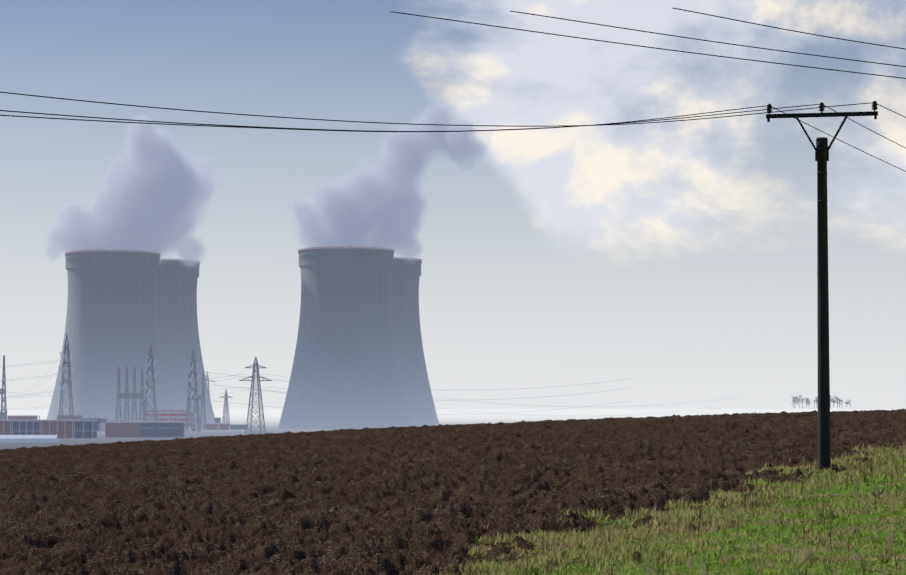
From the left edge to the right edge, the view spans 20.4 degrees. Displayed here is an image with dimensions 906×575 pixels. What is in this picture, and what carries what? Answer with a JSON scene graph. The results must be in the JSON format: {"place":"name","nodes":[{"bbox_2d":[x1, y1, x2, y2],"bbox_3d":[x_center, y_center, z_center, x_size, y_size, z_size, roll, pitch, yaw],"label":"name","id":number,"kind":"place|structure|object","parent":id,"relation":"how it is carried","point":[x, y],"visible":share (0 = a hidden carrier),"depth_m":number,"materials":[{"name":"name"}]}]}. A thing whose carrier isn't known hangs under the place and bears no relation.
{"place":"outdoors","nodes":[
{"label":"outdoors","id":0,"kind":"place"},
{"bbox_2d":[0,408,905,574],"bbox_3d":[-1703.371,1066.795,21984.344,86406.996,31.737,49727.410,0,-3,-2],"label":"ground","id":1,"kind":"structure","parent":0,"point":[377,501],"depth_m":63.98,"materials":[{"name":"brown soil"}]},
{"bbox_2d":[46,249,173,420],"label":"cooling tower","id":2,"kind":"structure","parent":1,"relation":"on","point":[112,325],"depth_m":1763.29,"materials":[{"name":"concrete"}]},
{"bbox_2d":[0,410,248,441],"bbox_3d":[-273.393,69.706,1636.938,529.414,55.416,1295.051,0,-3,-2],"label":"industrial buildings","id":3,"kind":"structure","parent":1,"relation":"on","point":[33,428],"depth_m":1192.61,"materials":[{"name":"brick"},{"name":"concrete"},{"name":"metal"}]},
{"bbox_2d":[0,334,271,434],"bbox_3d":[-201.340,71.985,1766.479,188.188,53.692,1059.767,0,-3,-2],"label":"transmission towers","id":4,"kind":"structure","parent":1,"relation":"on","point":[125,395],"depth_m":1462.11,"materials":[{"name":"grey metal"}]},
{"bbox_2d":[59,352,200,412],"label":"pylon insulators","id":5,"kind":"object","parent":4,"relation":"hanging from","point":[192,410],"visible":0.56,"depth_m":1431.04,"materials":[{"name":"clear glass"}]},
{"bbox_2d":[157,259,214,426],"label":"cooling tower","id":6,"kind":"structure","parent":1,"relation":"on","point":[177,279],"depth_m":1872.34,"materials":[{"name":"concrete"}]},
{"bbox_2d":[278,246,412,428],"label":"cooling tower","id":7,"kind":"structure","parent":1,"relation":"on","point":[345,337],"depth_m":1728.41,"materials":[{"name":"concrete"}]},
{"bbox_2d":[0,353,751,415],"bbox_3d":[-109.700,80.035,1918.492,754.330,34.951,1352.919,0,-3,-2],"label":"grid conductors","id":8,"kind":"object","parent":1,"relation":"on","point":[292,394],"visible":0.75,"depth_m":1467.43,"materials":[{"name":"grey"}]},
{"bbox_2d":[391,257,438,426],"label":"cooling tower","id":9,"kind":"structure","parent":1,"relation":"on","point":[405,276],"depth_m":1854.58,"materials":[{"name":"concrete"}]},
{"bbox_2d":[790,395,849,408],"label":"distant trees","id":10,"kind":"object","parent":1,"relation":"on","point":[796,398],"visible":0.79,"depth_m":1904.53,"materials":[{"name":"grey plant"}]},
{"bbox_2d":[766,101,877,469],"bbox_3d":[9.169,0.177,62.363,2.760,9.587,0.328,0,-3,9],"label":"utility pole","id":11,"kind":"object","parent":1,"relation":"on","point":[822,148],"visible":0.85,"depth_m":62.27,"materials":[{"name":"brown wood"}]},
{"bbox_2d":[0,7,905,171],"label":"overhead wires","id":12,"kind":"object","parent":11,"relation":"attached to","point":[545,127],"visible":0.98,"depth_m":51.71,"materials":[{"name":"black metal"}]},
{"bbox_2d":[0,0,905,408],"label":"sky","id":13,"kind":"structure","parent":0,"point":[676,261],"materials":[{"name":"blue"}]},
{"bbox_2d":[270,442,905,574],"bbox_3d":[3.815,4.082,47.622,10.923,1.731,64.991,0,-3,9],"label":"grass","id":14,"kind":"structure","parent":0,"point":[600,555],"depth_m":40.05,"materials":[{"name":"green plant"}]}
]}

